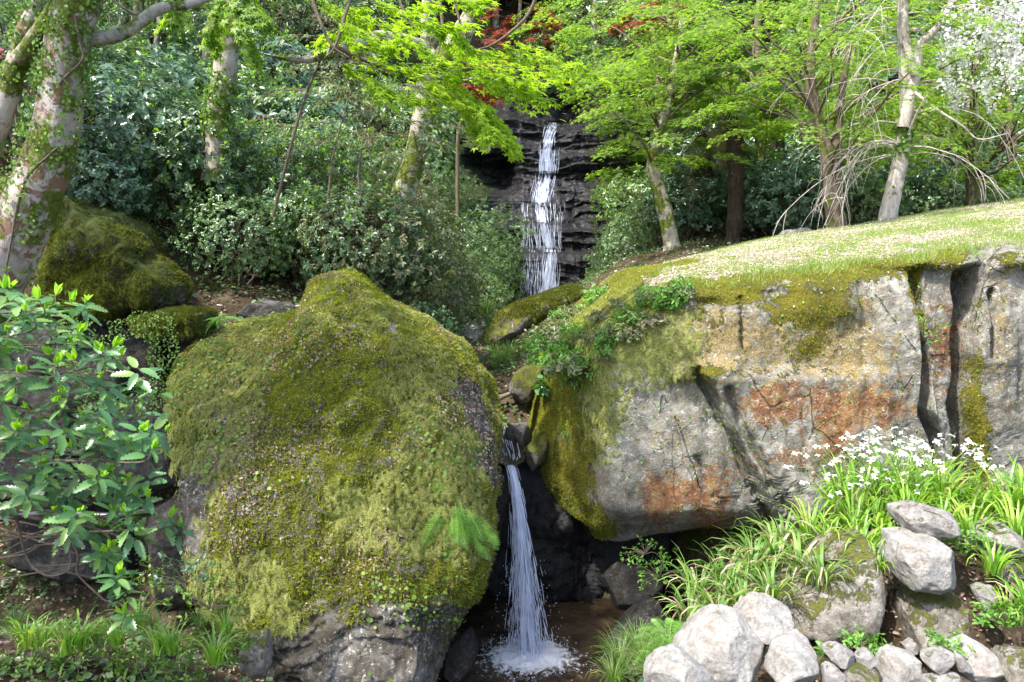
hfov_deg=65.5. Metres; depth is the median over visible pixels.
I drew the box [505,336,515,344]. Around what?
sedge clump
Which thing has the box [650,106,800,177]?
evergreen shrub
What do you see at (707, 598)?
iris clump
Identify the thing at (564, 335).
seedling
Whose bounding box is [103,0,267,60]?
evergreen shrub
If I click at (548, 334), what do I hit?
seedling
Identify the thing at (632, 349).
moss
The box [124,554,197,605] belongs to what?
seedling
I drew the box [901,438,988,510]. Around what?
iris clump
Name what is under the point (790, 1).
forest tree
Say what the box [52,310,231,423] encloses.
creeper leaves
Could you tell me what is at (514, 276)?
evergreen shrub
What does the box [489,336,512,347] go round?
sedge clump
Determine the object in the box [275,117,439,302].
sapling
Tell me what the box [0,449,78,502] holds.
rock outcrop
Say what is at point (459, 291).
evergreen shrub
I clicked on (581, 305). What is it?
seedling
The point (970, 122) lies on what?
maple tree
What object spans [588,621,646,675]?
sedge clump
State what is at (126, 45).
evergreen shrub
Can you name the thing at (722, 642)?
boulder
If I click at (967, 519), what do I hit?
iris clump
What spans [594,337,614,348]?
seedling
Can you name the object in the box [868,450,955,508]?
iris clump
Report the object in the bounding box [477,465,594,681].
water
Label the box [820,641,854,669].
stone
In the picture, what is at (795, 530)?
iris clump
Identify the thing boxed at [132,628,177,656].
seedling
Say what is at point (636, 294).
seedling
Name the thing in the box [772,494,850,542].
iris clump
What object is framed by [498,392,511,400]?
dead branch
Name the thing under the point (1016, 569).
stone
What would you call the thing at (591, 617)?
water
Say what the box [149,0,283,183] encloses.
maple tree
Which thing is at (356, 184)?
evergreen shrub
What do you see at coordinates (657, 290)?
seedling
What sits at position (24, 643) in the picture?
iris clump
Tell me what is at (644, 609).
stone
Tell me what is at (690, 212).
evergreen shrub
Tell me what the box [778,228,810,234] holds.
stone
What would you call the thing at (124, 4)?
forest tree
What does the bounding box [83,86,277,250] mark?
evergreen shrub
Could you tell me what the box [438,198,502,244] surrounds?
evergreen shrub
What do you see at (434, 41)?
forest tree
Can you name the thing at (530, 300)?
moss
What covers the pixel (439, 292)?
evergreen shrub
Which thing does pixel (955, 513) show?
iris clump
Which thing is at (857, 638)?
seedling
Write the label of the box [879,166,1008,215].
evergreen shrub
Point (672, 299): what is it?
seedling
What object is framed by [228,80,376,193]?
evergreen shrub
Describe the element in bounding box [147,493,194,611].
rock outcrop
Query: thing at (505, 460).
water
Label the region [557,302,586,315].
seedling
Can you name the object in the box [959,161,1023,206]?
evergreen shrub
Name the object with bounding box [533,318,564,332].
seedling
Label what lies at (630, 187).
evergreen shrub
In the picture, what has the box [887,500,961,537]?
stone
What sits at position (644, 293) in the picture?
seedling
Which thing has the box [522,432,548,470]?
stone
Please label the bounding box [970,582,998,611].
stone
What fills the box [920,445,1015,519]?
iris clump
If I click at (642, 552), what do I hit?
sapling
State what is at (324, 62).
evergreen shrub
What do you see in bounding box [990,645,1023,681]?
stone
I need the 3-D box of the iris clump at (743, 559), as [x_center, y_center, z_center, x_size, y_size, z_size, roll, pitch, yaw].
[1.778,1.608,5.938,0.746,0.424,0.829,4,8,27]
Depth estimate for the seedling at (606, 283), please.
10.18 m
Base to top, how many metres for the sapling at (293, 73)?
2.894 m
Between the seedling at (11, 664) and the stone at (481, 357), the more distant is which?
the stone at (481, 357)
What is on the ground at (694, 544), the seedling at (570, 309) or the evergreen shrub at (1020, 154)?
the evergreen shrub at (1020, 154)
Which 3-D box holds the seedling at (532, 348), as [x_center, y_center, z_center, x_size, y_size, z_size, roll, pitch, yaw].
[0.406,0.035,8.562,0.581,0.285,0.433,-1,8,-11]
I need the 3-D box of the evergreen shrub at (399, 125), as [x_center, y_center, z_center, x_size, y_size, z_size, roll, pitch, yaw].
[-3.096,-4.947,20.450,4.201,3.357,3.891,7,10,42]
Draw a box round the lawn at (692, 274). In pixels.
[643,201,1023,290]
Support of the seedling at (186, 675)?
on the ground at (694, 544)
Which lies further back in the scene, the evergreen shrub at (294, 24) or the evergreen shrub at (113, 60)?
the evergreen shrub at (294, 24)
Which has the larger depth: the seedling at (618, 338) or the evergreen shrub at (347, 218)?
the evergreen shrub at (347, 218)
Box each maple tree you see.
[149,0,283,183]
[264,0,613,294]
[454,38,516,252]
[479,0,567,79]
[507,0,743,102]
[508,0,869,250]
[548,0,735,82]
[557,0,941,235]
[605,0,1023,227]
[607,1,697,249]
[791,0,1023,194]
[800,33,1023,206]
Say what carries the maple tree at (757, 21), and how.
on the ground at (694, 544)
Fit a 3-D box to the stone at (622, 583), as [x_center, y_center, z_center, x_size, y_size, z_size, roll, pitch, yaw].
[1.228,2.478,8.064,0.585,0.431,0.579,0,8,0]
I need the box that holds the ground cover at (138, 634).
[0,0,1006,681]
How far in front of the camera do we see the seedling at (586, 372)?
7.84 m
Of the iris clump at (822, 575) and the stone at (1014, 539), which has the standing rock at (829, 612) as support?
the iris clump at (822, 575)
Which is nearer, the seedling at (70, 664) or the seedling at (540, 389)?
the seedling at (70, 664)
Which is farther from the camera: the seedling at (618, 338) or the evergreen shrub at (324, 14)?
the evergreen shrub at (324, 14)
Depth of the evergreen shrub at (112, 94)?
9.46 m
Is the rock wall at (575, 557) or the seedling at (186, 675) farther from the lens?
the rock wall at (575, 557)
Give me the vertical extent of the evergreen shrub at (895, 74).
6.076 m
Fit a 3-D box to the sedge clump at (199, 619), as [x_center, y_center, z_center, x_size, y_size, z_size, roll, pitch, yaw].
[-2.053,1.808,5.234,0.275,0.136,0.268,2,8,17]
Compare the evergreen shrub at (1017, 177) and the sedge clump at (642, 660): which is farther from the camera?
the evergreen shrub at (1017, 177)
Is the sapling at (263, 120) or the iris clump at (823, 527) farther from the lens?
the sapling at (263, 120)
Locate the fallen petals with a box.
[640,198,1023,292]
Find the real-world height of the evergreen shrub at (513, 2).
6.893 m
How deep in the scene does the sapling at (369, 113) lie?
9.84 m
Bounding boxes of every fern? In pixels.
[204,313,239,333]
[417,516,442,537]
[418,502,499,564]
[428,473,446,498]
[634,618,683,664]
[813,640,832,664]
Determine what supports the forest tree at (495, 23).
on the ground at (694, 544)
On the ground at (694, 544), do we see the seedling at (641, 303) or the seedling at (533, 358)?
the seedling at (533, 358)
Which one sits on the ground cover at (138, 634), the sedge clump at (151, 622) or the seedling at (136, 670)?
the sedge clump at (151, 622)
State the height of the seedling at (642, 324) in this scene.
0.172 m
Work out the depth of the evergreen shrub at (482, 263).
17.61 m
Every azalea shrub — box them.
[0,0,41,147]
[36,12,119,79]
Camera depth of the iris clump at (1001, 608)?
5.00 m
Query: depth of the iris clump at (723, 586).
5.55 m
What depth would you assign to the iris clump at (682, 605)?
5.66 m
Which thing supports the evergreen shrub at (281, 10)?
on the ground at (694, 544)
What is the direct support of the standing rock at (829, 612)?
on the ground at (694, 544)
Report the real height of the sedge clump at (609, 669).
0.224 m
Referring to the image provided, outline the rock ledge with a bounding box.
[132,311,215,332]
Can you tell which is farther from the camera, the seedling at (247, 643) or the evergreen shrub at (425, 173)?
the evergreen shrub at (425, 173)
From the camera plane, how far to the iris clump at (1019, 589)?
4.91 m
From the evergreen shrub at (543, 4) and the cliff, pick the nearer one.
the cliff
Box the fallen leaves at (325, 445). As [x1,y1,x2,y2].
[173,270,504,681]
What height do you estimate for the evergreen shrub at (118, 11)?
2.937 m
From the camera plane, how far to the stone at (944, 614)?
5.16 m
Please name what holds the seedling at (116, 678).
on the ground at (694, 544)
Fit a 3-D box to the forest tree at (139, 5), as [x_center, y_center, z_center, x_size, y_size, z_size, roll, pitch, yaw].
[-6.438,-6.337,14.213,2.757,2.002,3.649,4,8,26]
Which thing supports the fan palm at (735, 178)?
on the ground at (694, 544)
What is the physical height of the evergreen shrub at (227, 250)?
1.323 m
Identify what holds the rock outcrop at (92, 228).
on the rock wall at (137, 348)
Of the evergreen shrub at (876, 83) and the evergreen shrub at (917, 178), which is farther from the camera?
the evergreen shrub at (876, 83)
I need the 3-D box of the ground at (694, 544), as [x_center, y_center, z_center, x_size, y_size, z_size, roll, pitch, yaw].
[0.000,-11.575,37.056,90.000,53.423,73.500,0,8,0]
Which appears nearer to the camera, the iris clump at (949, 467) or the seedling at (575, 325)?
the iris clump at (949, 467)
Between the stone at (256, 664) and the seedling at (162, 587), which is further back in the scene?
the seedling at (162, 587)
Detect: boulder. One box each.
[170,269,501,681]
[672,604,765,681]
[733,591,794,646]
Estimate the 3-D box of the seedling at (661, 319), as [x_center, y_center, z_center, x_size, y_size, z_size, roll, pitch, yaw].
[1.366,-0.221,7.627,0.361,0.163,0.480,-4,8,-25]
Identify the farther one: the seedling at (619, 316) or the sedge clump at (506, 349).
the sedge clump at (506, 349)
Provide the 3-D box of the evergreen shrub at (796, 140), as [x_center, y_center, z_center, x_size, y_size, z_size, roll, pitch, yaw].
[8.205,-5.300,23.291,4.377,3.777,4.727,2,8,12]
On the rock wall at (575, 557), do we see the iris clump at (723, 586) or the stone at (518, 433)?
the stone at (518, 433)
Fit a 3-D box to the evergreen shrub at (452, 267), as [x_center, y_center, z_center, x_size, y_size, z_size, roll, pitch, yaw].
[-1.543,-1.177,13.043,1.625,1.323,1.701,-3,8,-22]
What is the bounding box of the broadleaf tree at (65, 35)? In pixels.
[0,0,212,329]
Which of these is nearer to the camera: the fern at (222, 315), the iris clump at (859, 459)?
the iris clump at (859, 459)
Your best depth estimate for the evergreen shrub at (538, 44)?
27.21 m
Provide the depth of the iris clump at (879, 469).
6.41 m
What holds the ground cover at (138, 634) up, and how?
on the ground at (694, 544)
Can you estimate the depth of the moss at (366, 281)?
7.00 m
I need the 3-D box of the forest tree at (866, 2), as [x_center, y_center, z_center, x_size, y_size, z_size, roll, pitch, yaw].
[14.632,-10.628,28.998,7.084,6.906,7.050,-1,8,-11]
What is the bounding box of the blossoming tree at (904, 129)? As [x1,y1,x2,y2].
[769,0,1023,234]
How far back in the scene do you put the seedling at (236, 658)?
5.17 m
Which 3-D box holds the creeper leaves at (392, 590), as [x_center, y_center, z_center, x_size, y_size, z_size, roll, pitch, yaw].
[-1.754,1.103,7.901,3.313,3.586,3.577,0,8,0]
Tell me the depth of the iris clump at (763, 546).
6.53 m
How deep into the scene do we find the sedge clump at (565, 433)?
8.44 m
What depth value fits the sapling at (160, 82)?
10.72 m
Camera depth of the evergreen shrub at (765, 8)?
36.06 m
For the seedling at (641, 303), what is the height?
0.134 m
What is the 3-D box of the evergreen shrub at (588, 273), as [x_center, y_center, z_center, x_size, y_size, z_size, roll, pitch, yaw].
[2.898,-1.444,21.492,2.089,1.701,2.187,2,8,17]
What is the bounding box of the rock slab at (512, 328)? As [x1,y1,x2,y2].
[487,289,583,344]
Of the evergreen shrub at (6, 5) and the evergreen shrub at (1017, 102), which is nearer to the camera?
the evergreen shrub at (6, 5)
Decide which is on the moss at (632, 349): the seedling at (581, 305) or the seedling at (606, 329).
the seedling at (606, 329)
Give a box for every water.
[437,598,679,681]
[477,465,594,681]
[489,325,524,465]
[502,422,519,459]
[520,125,564,296]
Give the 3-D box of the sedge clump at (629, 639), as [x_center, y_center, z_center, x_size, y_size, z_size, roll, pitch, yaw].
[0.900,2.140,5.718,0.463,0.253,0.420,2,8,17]
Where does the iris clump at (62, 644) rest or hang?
on the ground at (694, 544)
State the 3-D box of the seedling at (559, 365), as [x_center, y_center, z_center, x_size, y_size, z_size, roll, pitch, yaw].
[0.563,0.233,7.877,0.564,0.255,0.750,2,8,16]
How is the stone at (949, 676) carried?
on the ground at (694, 544)
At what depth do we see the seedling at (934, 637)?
4.61 m
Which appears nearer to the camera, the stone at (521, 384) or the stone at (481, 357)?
the stone at (521, 384)
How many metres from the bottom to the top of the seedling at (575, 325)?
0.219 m
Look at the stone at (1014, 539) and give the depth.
5.46 m
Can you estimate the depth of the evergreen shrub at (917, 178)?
18.15 m
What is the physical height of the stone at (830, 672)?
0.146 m
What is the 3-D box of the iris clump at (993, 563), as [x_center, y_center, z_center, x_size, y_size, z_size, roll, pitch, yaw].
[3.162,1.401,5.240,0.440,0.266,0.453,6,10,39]
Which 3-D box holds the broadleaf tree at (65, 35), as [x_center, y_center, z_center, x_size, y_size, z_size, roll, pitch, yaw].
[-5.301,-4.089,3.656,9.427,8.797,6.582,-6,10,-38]
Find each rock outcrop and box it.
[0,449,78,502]
[5,504,138,584]
[36,200,189,318]
[76,391,179,494]
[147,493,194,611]
[528,244,1023,541]
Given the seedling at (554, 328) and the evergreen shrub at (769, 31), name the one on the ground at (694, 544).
the evergreen shrub at (769, 31)
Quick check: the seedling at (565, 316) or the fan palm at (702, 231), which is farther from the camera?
the fan palm at (702, 231)
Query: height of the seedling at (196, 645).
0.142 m
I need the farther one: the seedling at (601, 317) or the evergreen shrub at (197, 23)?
the evergreen shrub at (197, 23)
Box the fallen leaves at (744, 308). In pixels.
[551,242,1023,518]
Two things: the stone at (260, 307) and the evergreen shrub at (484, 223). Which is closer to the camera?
the stone at (260, 307)
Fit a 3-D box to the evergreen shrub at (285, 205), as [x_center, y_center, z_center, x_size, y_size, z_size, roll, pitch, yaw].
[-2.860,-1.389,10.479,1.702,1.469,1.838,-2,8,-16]
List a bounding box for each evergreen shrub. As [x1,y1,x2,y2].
[0,0,23,35]
[0,0,27,20]
[0,0,162,54]
[0,18,140,150]
[11,49,206,199]
[13,133,152,218]
[31,20,195,132]
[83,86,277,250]
[99,0,237,72]
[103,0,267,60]
[111,41,253,165]
[159,119,364,271]
[160,187,300,287]
[171,54,312,186]
[174,23,321,123]
[179,0,318,77]
[192,0,332,78]
[226,177,358,286]
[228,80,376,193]
[243,0,362,82]
[248,115,404,223]
[261,1,370,100]
[266,0,386,81]
[276,180,447,301]
[284,189,407,288]
[285,55,396,153]
[290,168,389,243]
[308,176,470,310]
[309,0,399,93]
[322,75,464,189]
[322,129,433,214]
[336,0,420,89]
[337,160,453,240]
[340,79,466,197]
[354,147,482,228]
[384,221,490,335]
[395,296,457,332]
[406,231,474,299]
[417,176,478,236]
[417,210,515,301]
[417,237,498,316]
[426,198,527,284]
[426,235,492,289]
[432,263,513,335]
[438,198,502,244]
[453,196,536,245]
[453,228,527,312]
[495,32,586,94]
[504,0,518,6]
[536,0,578,11]
[541,26,633,95]
[577,273,595,286]
[582,256,612,284]
[583,224,659,274]
[589,162,687,256]
[601,0,771,83]
[613,186,697,249]
[643,0,810,68]
[643,165,727,240]
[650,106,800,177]
[662,141,761,230]
[711,166,791,234]
[715,0,805,33]
[721,154,843,236]
[744,98,871,186]
[754,133,890,233]
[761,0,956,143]
[801,0,999,109]
[801,109,943,204]
[809,172,912,229]
[841,141,965,224]
[842,0,1023,63]
[860,78,1023,177]
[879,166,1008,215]
[918,145,1023,201]
[939,73,1023,161]
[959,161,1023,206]
[967,185,1023,204]
[984,143,1023,194]
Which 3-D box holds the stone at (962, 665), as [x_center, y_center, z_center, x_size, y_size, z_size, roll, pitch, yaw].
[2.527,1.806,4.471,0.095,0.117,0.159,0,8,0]
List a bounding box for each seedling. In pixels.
[0,648,39,676]
[10,657,45,678]
[15,640,76,675]
[51,644,114,680]
[61,616,116,655]
[77,642,133,669]
[98,656,141,681]
[106,643,172,681]
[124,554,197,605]
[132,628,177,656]
[137,637,198,673]
[153,548,218,595]
[156,653,211,681]
[171,573,247,624]
[176,630,218,656]
[200,639,243,668]
[206,628,260,663]
[522,321,553,335]
[522,331,573,357]
[526,348,570,365]
[531,372,550,399]
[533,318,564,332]
[533,328,562,346]
[535,344,573,375]
[538,349,590,378]
[539,323,569,335]
[540,334,569,346]
[544,314,575,330]
[544,335,574,352]
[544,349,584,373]
[547,308,570,319]
[551,346,586,368]
[552,305,581,318]
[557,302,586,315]
[557,377,575,387]
[558,318,589,334]
[559,371,585,389]
[560,326,585,338]
[566,345,590,362]
[567,330,594,346]
[572,358,595,380]
[575,302,590,314]
[582,283,606,307]
[583,310,613,322]
[584,308,609,322]
[584,327,605,340]
[587,284,609,296]
[588,281,612,294]
[590,340,617,356]
[591,353,622,362]
[593,326,628,343]
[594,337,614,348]
[596,323,618,334]
[599,328,616,338]
[604,319,632,332]
[604,327,635,341]
[607,324,627,331]
[608,299,627,307]
[608,322,646,337]
[609,302,650,325]
[610,298,623,307]
[612,330,642,343]
[616,328,643,339]
[621,310,659,328]
[632,285,657,301]
[632,298,649,306]
[633,283,658,303]
[634,291,657,302]
[636,283,652,292]
[636,309,674,327]
[647,284,682,305]
[647,292,685,310]
[651,297,684,311]
[655,284,688,306]
[662,284,695,295]
[666,274,694,290]
[666,292,685,305]
[667,287,696,298]
[838,625,888,655]
[923,626,975,657]
[944,524,994,554]
[964,597,1023,627]
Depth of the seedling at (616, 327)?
7.64 m
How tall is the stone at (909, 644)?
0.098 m
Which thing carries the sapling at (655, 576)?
on the ground at (694, 544)
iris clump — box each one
[0,611,55,650]
[13,611,68,649]
[41,607,110,650]
[42,617,95,655]
[86,610,143,649]
[101,590,168,631]
[132,612,186,655]
[145,618,199,655]
[178,620,247,665]
[200,603,249,634]
[651,569,721,625]
[655,541,726,604]
[676,568,753,619]
[681,541,771,597]
[693,558,783,606]
[707,525,796,587]
[717,521,769,567]
[722,549,812,604]
[733,499,817,553]
[734,518,816,573]
[756,528,841,580]
[765,514,861,559]
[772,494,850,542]
[776,537,863,589]
[783,447,868,525]
[792,435,881,503]
[794,503,869,541]
[799,465,890,532]
[803,432,927,518]
[824,425,952,510]
[825,507,884,552]
[839,429,912,500]
[847,465,919,541]
[849,539,894,574]
[854,515,901,556]
[857,425,952,488]
[859,440,945,504]
[867,427,990,505]
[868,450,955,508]
[898,432,983,503]
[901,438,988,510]
[914,491,986,523]
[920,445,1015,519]
[932,494,1020,542]
[948,469,1022,520]
[952,454,1023,519]
[957,532,1023,576]
[969,449,1023,514]
[971,487,1023,538]
[972,583,1023,627]
[985,564,1023,615]
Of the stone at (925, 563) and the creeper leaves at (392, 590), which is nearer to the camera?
the stone at (925, 563)
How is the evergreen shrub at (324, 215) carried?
on the ground at (694, 544)
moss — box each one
[31,196,195,321]
[123,304,221,342]
[159,268,507,646]
[485,282,586,346]
[528,246,1023,541]
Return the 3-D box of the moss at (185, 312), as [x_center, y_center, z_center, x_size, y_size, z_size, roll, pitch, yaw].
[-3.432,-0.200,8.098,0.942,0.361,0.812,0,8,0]
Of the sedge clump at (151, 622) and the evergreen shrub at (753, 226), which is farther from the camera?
the evergreen shrub at (753, 226)
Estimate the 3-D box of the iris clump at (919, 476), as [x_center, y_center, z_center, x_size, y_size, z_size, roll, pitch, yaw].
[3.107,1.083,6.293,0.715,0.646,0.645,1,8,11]
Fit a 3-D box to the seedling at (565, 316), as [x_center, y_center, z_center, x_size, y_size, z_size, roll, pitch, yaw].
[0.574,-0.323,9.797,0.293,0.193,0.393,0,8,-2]
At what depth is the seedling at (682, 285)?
7.58 m
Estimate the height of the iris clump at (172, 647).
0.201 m
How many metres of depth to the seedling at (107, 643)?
5.19 m
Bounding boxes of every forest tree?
[117,0,203,45]
[130,0,144,45]
[131,0,161,48]
[153,0,294,67]
[430,0,494,48]
[492,4,498,27]
[619,5,627,56]
[761,0,961,21]
[808,0,1022,57]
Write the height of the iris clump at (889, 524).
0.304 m
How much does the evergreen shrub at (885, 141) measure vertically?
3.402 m
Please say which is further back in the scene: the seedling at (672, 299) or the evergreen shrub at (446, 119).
the evergreen shrub at (446, 119)
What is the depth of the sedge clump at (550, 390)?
8.91 m
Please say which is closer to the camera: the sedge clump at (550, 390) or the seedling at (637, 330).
the seedling at (637, 330)
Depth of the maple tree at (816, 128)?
13.66 m
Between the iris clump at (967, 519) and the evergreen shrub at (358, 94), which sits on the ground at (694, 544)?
the evergreen shrub at (358, 94)
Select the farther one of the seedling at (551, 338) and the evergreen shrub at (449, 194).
the evergreen shrub at (449, 194)
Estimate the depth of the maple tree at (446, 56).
6.86 m
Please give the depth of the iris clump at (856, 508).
6.17 m
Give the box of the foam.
[476,639,587,675]
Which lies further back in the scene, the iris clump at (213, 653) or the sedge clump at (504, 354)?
the sedge clump at (504, 354)
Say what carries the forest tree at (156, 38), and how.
on the ground at (694, 544)
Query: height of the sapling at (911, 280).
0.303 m
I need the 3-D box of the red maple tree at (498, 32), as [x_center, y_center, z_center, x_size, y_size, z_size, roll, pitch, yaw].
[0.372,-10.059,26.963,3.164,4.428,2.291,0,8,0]
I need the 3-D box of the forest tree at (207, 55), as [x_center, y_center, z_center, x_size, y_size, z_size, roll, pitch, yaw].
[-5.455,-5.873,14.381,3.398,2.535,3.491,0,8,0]
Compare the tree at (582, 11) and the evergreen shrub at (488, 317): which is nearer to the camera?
the evergreen shrub at (488, 317)
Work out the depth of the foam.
7.70 m
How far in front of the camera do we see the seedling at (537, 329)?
9.14 m
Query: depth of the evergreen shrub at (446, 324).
9.80 m
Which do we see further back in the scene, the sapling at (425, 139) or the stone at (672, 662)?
the sapling at (425, 139)
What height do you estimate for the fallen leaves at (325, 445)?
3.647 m
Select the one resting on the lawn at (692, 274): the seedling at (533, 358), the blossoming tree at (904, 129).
the blossoming tree at (904, 129)
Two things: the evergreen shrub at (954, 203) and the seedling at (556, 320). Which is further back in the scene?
the evergreen shrub at (954, 203)
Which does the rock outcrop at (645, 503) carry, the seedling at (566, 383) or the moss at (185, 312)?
the seedling at (566, 383)
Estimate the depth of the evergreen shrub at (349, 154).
11.69 m
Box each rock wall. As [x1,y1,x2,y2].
[0,311,230,449]
[479,462,679,602]
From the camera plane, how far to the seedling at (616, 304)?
8.09 m
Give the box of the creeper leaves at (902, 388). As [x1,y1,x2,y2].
[530,243,1023,537]
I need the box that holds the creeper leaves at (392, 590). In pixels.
[167,267,501,681]
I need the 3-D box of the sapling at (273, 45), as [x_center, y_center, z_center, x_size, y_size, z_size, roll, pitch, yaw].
[-2.188,-2.410,9.011,1.230,2.001,0.783,-5,9,-36]
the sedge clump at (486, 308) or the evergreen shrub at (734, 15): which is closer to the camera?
the sedge clump at (486, 308)
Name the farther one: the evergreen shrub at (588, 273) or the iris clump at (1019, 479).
the evergreen shrub at (588, 273)
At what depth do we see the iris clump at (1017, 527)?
5.68 m
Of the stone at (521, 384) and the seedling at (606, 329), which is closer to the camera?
the seedling at (606, 329)
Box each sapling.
[89,81,247,194]
[109,110,296,197]
[201,110,347,176]
[253,50,450,278]
[264,33,361,216]
[273,76,467,271]
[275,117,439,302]
[337,122,490,307]
[620,535,660,561]
[620,545,700,590]
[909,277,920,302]
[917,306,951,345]
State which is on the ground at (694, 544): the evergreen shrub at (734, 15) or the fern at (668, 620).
the evergreen shrub at (734, 15)
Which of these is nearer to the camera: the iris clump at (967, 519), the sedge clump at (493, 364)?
the iris clump at (967, 519)
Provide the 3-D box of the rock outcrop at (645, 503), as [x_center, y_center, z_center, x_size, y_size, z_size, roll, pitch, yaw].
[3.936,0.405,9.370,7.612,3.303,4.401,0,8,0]
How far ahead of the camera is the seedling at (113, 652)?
5.20 m
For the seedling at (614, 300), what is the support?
on the moss at (632, 349)
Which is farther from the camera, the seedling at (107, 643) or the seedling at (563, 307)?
the seedling at (563, 307)
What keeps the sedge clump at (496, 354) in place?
on the ground at (694, 544)
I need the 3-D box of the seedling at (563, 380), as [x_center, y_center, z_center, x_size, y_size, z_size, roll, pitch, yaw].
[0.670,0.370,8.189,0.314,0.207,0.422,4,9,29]
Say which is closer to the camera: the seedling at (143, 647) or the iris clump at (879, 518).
the seedling at (143, 647)
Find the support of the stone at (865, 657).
on the stone at (857, 672)
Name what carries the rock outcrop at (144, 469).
on the ground at (694, 544)
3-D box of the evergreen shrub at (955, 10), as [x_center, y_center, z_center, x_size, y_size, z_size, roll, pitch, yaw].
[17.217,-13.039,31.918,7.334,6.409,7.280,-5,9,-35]
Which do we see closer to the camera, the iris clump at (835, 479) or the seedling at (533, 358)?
the iris clump at (835, 479)
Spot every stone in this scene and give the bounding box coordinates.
[236,299,295,318]
[238,628,272,678]
[442,626,478,681]
[473,347,484,366]
[495,464,508,540]
[504,422,530,447]
[508,364,537,403]
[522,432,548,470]
[602,596,676,678]
[603,561,662,609]
[643,643,713,681]
[763,628,819,681]
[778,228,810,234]
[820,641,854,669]
[820,661,846,681]
[839,661,879,681]
[854,647,878,669]
[875,644,921,681]
[878,527,955,594]
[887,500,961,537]
[894,584,971,654]
[901,637,918,655]
[919,646,955,674]
[920,671,961,681]
[948,633,1004,681]
[953,649,972,674]
[969,516,1023,556]
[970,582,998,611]
[990,555,1023,587]
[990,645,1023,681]
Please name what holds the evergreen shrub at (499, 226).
on the ground at (694, 544)
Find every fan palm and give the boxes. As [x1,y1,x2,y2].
[659,99,757,239]
[677,61,788,245]
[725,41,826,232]
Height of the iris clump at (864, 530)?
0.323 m
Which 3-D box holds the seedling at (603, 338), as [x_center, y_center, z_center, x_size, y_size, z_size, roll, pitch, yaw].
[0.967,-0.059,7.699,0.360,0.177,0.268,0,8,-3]
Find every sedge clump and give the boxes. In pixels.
[0,596,40,632]
[36,610,75,642]
[74,613,118,646]
[135,604,171,631]
[182,601,213,627]
[471,296,493,312]
[481,341,501,355]
[485,354,505,370]
[486,347,504,361]
[487,348,511,360]
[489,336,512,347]
[494,344,513,360]
[494,348,515,365]
[498,339,519,354]
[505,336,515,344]
[505,341,526,355]
[538,377,556,401]
[549,417,572,441]
[584,647,642,681]
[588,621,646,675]
[606,612,661,657]
[609,617,669,671]
[625,648,654,681]
[632,622,681,655]
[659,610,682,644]
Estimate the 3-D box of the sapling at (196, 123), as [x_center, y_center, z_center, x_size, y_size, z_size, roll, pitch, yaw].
[-4.274,-1.897,10.907,2.324,2.552,2.004,0,8,0]
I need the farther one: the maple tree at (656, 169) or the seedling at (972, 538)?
the maple tree at (656, 169)
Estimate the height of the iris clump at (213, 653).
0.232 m
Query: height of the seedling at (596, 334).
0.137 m
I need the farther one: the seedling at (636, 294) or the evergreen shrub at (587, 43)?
the evergreen shrub at (587, 43)
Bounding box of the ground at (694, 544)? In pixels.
[0,0,1023,681]
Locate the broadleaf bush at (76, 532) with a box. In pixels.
[0,274,196,633]
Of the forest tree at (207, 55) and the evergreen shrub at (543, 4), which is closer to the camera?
the forest tree at (207, 55)
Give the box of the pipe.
[0,507,155,521]
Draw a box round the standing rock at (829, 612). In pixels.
[775,528,887,641]
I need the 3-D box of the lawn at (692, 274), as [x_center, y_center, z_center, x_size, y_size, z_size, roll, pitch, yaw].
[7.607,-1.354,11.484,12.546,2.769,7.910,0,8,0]
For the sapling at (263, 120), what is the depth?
11.47 m
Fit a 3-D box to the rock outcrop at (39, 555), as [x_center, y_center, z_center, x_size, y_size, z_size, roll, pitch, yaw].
[-4.348,2.053,8.022,1.268,0.742,1.039,0,8,0]
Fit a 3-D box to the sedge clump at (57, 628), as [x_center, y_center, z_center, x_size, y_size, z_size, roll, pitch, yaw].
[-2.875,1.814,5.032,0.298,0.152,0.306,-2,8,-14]
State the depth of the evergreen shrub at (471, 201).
21.56 m
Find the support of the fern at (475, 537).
attached to the mossy boulder at (324, 647)
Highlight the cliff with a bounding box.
[369,74,799,314]
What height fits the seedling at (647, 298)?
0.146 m

